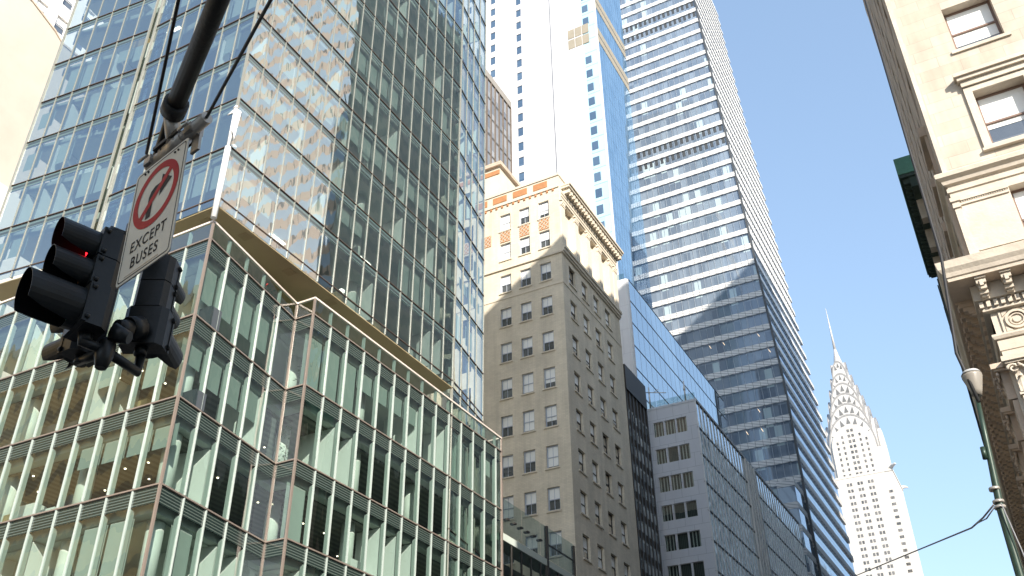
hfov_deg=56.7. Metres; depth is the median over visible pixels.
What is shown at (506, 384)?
window
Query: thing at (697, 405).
window
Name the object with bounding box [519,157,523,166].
window
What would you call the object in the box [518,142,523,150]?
window
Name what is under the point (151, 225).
no right turn sign
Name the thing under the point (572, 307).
window
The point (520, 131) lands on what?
window
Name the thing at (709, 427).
window
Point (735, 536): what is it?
window
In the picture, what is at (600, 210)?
corner window
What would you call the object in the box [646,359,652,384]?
window
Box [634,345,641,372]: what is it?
window
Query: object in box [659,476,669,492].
window
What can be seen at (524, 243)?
window
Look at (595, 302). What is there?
window
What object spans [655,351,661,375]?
window
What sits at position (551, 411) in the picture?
window
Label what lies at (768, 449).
window
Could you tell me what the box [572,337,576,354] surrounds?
window
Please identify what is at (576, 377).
window
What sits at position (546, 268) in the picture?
window
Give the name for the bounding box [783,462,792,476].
window
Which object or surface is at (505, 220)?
window
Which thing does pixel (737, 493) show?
window
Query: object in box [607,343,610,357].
window
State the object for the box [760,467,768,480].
window
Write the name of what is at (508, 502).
window
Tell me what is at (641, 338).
window
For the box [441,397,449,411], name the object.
window
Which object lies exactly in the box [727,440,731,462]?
window
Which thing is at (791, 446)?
window
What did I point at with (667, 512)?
window
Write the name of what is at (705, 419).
window
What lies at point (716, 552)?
window
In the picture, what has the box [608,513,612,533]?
window
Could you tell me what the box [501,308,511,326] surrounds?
window
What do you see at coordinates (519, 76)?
window
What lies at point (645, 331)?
window
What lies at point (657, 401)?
window
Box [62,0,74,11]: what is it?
window
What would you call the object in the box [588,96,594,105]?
corner window
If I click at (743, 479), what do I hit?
window
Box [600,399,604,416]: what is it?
window
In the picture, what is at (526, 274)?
window
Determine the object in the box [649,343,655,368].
window
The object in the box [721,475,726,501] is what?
window
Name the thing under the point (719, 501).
window
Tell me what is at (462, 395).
window
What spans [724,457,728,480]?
window
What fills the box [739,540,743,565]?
window
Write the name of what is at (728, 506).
window
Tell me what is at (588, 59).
corner window
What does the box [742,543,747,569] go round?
window
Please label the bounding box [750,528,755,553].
window
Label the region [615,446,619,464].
window
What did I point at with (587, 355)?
window
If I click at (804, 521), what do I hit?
window
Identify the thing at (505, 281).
window
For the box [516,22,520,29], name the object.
window
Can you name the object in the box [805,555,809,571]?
window
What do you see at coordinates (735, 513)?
window
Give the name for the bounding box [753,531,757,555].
window
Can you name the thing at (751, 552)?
window
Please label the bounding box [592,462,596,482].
window
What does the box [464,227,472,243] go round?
window
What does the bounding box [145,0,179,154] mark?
guy wire
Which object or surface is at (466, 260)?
window
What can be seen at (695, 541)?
window
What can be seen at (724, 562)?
window
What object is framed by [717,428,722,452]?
window
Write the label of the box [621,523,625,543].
window
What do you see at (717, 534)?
window
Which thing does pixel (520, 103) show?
window
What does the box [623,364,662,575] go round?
dark finned building
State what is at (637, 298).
window
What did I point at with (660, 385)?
window
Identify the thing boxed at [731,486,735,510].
window
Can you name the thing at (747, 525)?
window
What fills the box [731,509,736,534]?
window
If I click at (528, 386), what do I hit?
window
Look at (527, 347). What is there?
window
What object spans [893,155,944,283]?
copper cornice building
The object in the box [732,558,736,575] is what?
window
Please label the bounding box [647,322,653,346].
window
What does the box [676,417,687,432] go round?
window
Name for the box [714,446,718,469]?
window
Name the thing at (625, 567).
window
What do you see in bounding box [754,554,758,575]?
window
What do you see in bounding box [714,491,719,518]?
window
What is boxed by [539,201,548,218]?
window
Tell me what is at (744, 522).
window
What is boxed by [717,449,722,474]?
window
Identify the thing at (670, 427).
window
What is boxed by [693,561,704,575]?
window
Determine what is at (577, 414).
window
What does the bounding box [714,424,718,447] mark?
window
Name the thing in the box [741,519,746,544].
window
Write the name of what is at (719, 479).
window
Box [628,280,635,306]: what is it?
window
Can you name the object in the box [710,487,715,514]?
window
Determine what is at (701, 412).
window
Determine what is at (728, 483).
window
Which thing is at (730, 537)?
window
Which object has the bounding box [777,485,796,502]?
window
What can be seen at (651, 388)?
window
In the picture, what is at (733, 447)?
window
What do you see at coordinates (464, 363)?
window
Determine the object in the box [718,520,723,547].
window
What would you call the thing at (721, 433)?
window
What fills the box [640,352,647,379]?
window
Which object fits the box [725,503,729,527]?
window
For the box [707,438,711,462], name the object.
window
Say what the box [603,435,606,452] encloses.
window
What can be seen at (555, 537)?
window
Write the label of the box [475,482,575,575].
glazed entrance block
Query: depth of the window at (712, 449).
124.88 m
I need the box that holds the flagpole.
[211,105,241,219]
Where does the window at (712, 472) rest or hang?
in the grey panel building at (722, 509)
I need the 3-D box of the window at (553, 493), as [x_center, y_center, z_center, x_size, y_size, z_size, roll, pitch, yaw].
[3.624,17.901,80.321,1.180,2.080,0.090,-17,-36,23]
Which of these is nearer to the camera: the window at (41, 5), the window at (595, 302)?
the window at (595, 302)
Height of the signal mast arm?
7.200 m
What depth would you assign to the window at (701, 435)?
121.54 m
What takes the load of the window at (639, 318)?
in the blue mirror building at (655, 356)
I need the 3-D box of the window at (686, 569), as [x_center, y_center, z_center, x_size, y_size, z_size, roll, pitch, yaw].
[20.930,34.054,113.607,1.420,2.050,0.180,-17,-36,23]
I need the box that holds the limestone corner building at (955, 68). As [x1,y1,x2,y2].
[863,0,1023,569]
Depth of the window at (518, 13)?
211.44 m
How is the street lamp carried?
on the ground
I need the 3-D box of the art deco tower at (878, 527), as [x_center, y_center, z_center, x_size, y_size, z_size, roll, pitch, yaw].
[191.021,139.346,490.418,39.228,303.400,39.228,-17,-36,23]
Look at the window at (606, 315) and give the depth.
101.03 m
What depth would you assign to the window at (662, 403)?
135.04 m
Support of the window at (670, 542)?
in the grey panel building at (722, 509)
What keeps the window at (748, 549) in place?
in the grey panel building at (722, 509)
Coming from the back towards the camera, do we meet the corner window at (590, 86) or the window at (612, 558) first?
the corner window at (590, 86)
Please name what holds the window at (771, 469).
in the banded skyscraper
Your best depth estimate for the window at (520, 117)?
194.27 m
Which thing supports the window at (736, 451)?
in the grey panel building at (722, 509)
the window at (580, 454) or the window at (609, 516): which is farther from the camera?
the window at (609, 516)
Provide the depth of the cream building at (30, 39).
88.88 m
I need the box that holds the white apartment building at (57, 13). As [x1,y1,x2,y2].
[34,0,103,61]
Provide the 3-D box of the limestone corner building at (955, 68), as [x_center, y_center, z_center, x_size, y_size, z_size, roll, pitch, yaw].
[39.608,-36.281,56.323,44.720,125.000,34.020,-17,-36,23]
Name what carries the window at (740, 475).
in the grey panel building at (722, 509)
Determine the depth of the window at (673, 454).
122.02 m
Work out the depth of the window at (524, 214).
98.19 m
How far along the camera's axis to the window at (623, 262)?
166.78 m
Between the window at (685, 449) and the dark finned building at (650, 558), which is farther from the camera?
the window at (685, 449)
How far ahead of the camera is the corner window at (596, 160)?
177.47 m
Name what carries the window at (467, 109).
in the taupe gridded building at (498, 135)
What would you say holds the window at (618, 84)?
in the white and blue tower
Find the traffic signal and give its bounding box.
[14,121,185,376]
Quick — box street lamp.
[961,368,1023,575]
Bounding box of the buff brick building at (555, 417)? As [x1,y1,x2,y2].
[427,160,640,575]
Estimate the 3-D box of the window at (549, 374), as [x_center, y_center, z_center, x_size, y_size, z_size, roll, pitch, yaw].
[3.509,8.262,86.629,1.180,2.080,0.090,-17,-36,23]
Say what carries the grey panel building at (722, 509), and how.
on the ground
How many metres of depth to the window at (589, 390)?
90.22 m
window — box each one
[36,0,46,13]
[54,17,66,35]
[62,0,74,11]
[73,40,82,51]
[81,8,93,21]
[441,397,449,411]
[461,389,470,407]
[462,321,471,338]
[462,354,470,373]
[463,287,471,304]
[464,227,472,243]
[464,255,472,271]
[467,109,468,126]
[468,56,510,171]
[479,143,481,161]
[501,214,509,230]
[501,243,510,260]
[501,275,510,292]
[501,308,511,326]
[502,343,511,362]
[502,378,511,398]
[502,415,512,436]
[502,455,512,477]
[503,496,513,518]
[503,553,513,563]
[516,9,520,17]
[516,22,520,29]
[517,59,521,67]
[517,72,521,80]
[517,86,521,93]
[518,99,522,107]
[518,113,522,121]
[518,127,522,136]
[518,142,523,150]
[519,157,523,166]
[519,172,523,181]
[520,208,528,224]
[520,237,529,253]
[521,269,530,286]
[521,302,531,320]
[522,337,532,356]
[523,373,533,393]
[523,410,534,431]
[524,450,535,472]
[525,492,536,515]
[526,535,537,552]
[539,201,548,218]
[540,230,549,247]
[541,262,550,280]
[542,296,552,314]
[543,331,553,350]
[544,367,555,387]
[545,405,556,426]
[547,445,558,467]
[548,487,559,510]
[549,531,561,556]
[569,270,572,284]
[571,303,574,318]
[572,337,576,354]
[574,373,578,391]
[576,411,580,429]
[578,450,582,470]
[580,492,585,513]
[582,5,587,12]
[582,285,585,299]
[583,17,588,24]
[583,536,587,558]
[584,318,587,332]
[585,55,591,63]
[586,69,592,77]
[586,352,589,368]
[587,83,593,91]
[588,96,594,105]
[588,387,591,403]
[590,111,595,119]
[590,424,594,442]
[591,125,596,134]
[592,140,598,150]
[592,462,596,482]
[593,156,599,165]
[594,171,600,181]
[594,299,597,312]
[595,188,601,197]
[595,503,599,524]
[596,0,652,309]
[596,204,603,214]
[596,331,599,345]
[597,546,602,568]
[598,365,601,380]
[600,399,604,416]
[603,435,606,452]
[605,312,608,325]
[605,473,609,492]
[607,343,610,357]
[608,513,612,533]
[610,377,613,392]
[611,555,615,575]
[612,410,616,427]
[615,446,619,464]
[618,484,622,503]
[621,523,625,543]
[622,256,625,273]
[624,564,627,575]
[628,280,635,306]
[630,301,637,327]
[632,323,639,349]
[634,288,640,312]
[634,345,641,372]
[636,309,642,333]
[637,369,642,382]
[638,330,645,356]
[640,295,728,436]
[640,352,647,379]
[642,316,648,340]
[643,376,648,401]
[644,337,650,362]
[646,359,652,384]
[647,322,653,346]
[648,382,654,407]
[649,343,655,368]
[652,366,658,391]
[653,422,664,436]
[654,388,659,406]
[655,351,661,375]
[656,448,666,464]
[657,372,663,397]
[659,394,664,405]
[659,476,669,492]
[662,378,668,402]
[662,505,672,521]
[665,419,675,434]
[665,534,676,551]
[668,446,678,461]
[668,565,678,575]
[671,474,681,490]
[674,502,685,519]
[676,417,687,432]
[677,532,688,549]
[679,444,690,459]
[680,563,691,575]
[682,471,693,487]
[686,500,697,517]
[689,530,701,547]
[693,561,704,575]
[696,403,701,428]
[699,429,704,454]
[700,408,704,431]
[703,411,708,436]
[703,433,708,458]
[703,456,708,482]
[706,483,711,510]
[707,416,711,439]
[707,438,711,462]
[707,460,711,485]
[710,420,715,444]
[710,441,715,466]
[710,464,715,489]
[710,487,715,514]
[710,512,715,540]
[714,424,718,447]
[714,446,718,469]
[714,468,718,492]
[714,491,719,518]
[714,516,719,543]
[714,542,719,570]
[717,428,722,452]
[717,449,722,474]
[717,471,722,497]
[717,494,722,521]
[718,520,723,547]
[718,546,723,574]
[721,433,725,455]
[721,454,725,477]
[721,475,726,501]
[721,498,726,525]
[721,523,726,550]
[721,548,726,575]
[724,436,728,459]
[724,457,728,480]
[724,479,729,504]
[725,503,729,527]
[725,527,730,553]
[725,552,730,575]
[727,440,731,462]
[727,460,732,485]
[728,483,732,507]
[728,506,733,531]
[728,529,733,556]
[729,555,733,575]
[730,444,734,466]
[731,465,735,488]
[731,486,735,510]
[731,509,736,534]
[732,533,737,560]
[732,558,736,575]
[733,447,737,469]
[734,468,738,491]
[734,490,739,514]
[735,513,739,537]
[735,536,740,562]
[736,451,740,472]
[737,472,741,494]
[737,493,742,517]
[738,516,743,541]
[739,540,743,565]
[740,475,744,498]
[740,496,745,520]
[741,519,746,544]
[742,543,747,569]
[743,479,747,501]
[744,500,748,523]
[744,522,749,547]
[745,546,750,571]
[747,504,751,526]
[747,525,752,550]
[748,549,753,574]
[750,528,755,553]
[751,552,756,575]
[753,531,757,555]
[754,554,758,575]
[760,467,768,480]
[764,445,773,459]
[768,465,776,479]
[771,486,777,495]
[772,443,780,457]
[775,464,784,478]
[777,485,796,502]
[780,442,788,456]
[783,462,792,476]
[784,421,792,434]
[787,440,795,454]
[789,508,800,523]
[791,461,799,475]
[795,486,806,511]
[799,509,810,533]
[800,531,805,547]
[803,532,814,556]
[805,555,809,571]
[807,555,818,575]
[944,0,1002,48]
[975,83,1023,142]
[1011,188,1023,226]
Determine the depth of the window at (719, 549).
114.57 m
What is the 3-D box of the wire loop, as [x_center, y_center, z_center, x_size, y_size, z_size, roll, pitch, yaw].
[9.243,4.541,18.669,0.091,0.147,1.004,1,-33,-3]
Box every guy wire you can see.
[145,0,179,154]
[205,0,272,118]
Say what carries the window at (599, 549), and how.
in the buff brick building at (555, 417)
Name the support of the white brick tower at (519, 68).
on the ground
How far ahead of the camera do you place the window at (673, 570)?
114.54 m
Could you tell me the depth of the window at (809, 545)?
169.16 m
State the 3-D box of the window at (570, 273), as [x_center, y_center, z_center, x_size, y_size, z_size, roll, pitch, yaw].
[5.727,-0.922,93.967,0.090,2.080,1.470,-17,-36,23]
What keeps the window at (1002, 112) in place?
in the limestone corner building at (955, 68)
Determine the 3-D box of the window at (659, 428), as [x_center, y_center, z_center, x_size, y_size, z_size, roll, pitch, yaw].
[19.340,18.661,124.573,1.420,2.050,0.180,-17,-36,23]
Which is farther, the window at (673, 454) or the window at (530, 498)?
the window at (673, 454)
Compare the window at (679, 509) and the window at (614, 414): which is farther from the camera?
the window at (679, 509)
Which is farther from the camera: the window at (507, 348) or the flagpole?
the window at (507, 348)
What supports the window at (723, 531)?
in the grey panel building at (722, 509)
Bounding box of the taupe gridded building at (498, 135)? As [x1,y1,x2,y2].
[426,45,511,395]
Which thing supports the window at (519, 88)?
in the white brick tower at (519, 68)
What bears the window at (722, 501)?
in the grey panel building at (722, 509)
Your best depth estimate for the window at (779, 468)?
182.05 m
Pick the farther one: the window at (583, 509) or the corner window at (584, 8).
the corner window at (584, 8)
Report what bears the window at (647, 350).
in the blue mirror building at (655, 356)
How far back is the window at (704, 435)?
122.69 m
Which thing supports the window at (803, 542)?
in the banded skyscraper
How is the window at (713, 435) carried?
in the grey panel building at (722, 509)
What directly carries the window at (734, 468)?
in the grey panel building at (722, 509)
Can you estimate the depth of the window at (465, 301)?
96.50 m
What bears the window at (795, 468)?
in the banded skyscraper
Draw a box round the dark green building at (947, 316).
[937,279,983,444]
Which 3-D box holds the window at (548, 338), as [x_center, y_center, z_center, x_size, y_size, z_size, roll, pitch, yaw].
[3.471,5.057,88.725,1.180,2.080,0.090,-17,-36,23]
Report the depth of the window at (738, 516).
127.37 m
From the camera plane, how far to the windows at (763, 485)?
148.44 m
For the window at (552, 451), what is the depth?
82.46 m
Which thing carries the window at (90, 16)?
in the white apartment building at (57, 13)
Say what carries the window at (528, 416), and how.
in the buff brick building at (555, 417)
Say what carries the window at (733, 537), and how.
in the grey panel building at (722, 509)
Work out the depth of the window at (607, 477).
88.19 m
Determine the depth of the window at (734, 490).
129.38 m
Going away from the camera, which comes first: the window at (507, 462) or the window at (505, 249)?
the window at (507, 462)
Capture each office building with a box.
[0,0,502,575]
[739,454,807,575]
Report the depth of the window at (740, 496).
131.63 m
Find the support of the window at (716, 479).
in the grey panel building at (722, 509)
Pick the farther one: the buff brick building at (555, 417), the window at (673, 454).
the window at (673, 454)
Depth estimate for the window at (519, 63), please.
202.85 m
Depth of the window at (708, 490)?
117.51 m
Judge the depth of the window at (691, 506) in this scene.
117.26 m
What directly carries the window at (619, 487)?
in the buff brick building at (555, 417)
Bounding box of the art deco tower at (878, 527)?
[825,308,923,575]
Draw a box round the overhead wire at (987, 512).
[855,504,994,575]
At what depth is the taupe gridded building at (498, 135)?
152.31 m
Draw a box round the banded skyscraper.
[620,0,855,575]
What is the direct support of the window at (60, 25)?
in the white apartment building at (57, 13)
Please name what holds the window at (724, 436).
in the grey panel building at (722, 509)
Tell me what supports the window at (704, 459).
in the grey panel building at (722, 509)
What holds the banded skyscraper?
on the ground
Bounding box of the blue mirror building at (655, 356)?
[617,279,728,436]
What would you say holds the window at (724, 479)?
in the grey panel building at (722, 509)
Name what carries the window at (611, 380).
in the buff brick building at (555, 417)
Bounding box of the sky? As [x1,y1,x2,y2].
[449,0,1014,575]
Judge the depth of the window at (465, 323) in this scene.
94.47 m
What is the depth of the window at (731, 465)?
131.42 m
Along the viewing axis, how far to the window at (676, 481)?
119.95 m
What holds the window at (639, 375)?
in the blue mirror building at (655, 356)
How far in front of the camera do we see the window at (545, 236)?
95.25 m
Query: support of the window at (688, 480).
in the grey panel building at (722, 509)
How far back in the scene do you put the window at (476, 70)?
153.45 m
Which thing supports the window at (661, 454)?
in the grey panel building at (722, 509)
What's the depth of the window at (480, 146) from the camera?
144.88 m
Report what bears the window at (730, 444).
in the grey panel building at (722, 509)
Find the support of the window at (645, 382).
in the blue mirror building at (655, 356)
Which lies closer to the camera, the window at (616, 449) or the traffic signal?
the traffic signal
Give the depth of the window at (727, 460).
130.35 m
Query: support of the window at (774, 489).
in the banded skyscraper
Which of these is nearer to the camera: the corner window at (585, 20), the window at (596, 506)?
the window at (596, 506)
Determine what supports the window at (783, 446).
in the banded skyscraper
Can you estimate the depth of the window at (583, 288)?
96.61 m
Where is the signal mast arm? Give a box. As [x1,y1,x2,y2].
[144,0,230,169]
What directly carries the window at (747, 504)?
in the grey panel building at (722, 509)
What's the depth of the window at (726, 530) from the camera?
119.85 m
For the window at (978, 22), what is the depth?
32.70 m
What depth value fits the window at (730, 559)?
118.12 m
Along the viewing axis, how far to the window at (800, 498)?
173.74 m
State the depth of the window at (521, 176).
185.60 m
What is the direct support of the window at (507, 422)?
in the buff brick building at (555, 417)
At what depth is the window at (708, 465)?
120.65 m
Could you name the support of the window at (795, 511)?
in the banded skyscraper
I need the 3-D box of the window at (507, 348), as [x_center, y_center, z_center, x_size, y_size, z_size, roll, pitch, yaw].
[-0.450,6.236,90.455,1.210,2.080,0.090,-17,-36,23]
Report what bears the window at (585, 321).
in the buff brick building at (555, 417)
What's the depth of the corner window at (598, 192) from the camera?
173.29 m
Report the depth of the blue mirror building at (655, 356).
139.25 m
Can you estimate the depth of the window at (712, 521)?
115.47 m
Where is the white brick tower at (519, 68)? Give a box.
[463,0,556,184]
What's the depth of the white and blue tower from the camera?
186.99 m
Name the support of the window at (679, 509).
in the grey panel building at (722, 509)
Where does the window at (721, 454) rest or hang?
in the grey panel building at (722, 509)
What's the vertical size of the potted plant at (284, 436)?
2.418 m
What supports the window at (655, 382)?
in the blue mirror building at (655, 356)
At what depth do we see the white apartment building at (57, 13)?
137.24 m
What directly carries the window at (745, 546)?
in the grey panel building at (722, 509)
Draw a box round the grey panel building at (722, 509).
[646,381,807,575]
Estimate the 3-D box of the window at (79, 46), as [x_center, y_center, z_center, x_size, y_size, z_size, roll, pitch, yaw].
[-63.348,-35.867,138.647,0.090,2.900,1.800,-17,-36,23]
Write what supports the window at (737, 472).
in the grey panel building at (722, 509)
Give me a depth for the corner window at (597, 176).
175.38 m
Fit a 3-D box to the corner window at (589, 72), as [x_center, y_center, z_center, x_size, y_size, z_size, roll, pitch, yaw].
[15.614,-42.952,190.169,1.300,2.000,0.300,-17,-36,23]
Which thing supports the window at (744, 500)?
in the grey panel building at (722, 509)
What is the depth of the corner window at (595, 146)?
179.49 m
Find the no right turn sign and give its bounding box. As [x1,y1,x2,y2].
[116,121,203,288]
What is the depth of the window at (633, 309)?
134.21 m
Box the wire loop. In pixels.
[971,507,994,527]
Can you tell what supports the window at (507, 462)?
in the buff brick building at (555, 417)
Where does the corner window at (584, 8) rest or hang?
in the white and blue tower
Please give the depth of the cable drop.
17.85 m
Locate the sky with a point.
(823, 125)
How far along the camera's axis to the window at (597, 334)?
96.65 m
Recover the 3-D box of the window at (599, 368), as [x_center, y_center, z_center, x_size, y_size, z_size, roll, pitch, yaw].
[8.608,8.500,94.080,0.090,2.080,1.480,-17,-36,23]
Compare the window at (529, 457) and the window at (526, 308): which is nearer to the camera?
the window at (529, 457)
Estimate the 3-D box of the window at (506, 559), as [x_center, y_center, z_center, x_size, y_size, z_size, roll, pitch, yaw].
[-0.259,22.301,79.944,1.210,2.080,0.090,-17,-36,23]
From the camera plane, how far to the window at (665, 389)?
138.16 m
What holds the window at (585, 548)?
in the buff brick building at (555, 417)
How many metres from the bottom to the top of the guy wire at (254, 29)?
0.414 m
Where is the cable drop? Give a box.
[1001,504,1023,556]
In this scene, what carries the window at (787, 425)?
in the banded skyscraper
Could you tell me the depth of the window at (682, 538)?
115.81 m
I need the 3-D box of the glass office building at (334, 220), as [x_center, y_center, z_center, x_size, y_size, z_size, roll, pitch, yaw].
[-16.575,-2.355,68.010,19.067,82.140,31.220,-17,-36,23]
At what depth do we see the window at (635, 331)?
132.21 m
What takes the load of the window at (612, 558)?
in the buff brick building at (555, 417)
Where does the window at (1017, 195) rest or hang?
in the limestone corner building at (955, 68)
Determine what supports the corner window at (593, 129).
in the white and blue tower
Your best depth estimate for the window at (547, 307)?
90.96 m
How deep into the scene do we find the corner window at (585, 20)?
198.46 m
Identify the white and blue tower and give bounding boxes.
[549,0,652,309]
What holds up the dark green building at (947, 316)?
on the ground
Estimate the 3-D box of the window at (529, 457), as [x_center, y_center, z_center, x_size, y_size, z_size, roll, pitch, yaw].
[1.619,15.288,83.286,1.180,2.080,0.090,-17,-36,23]
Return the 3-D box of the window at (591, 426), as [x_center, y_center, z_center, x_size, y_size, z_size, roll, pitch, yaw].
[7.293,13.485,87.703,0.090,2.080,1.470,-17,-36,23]
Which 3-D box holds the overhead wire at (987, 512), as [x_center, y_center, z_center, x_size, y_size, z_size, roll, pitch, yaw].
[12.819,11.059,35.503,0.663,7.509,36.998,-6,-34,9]
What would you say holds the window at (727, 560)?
in the grey panel building at (722, 509)
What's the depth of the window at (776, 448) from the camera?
184.47 m
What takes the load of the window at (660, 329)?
in the blue mirror building at (655, 356)
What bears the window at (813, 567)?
in the banded skyscraper
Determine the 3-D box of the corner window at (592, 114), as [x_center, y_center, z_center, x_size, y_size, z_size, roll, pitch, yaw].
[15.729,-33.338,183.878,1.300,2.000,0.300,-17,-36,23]
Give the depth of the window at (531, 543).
79.32 m

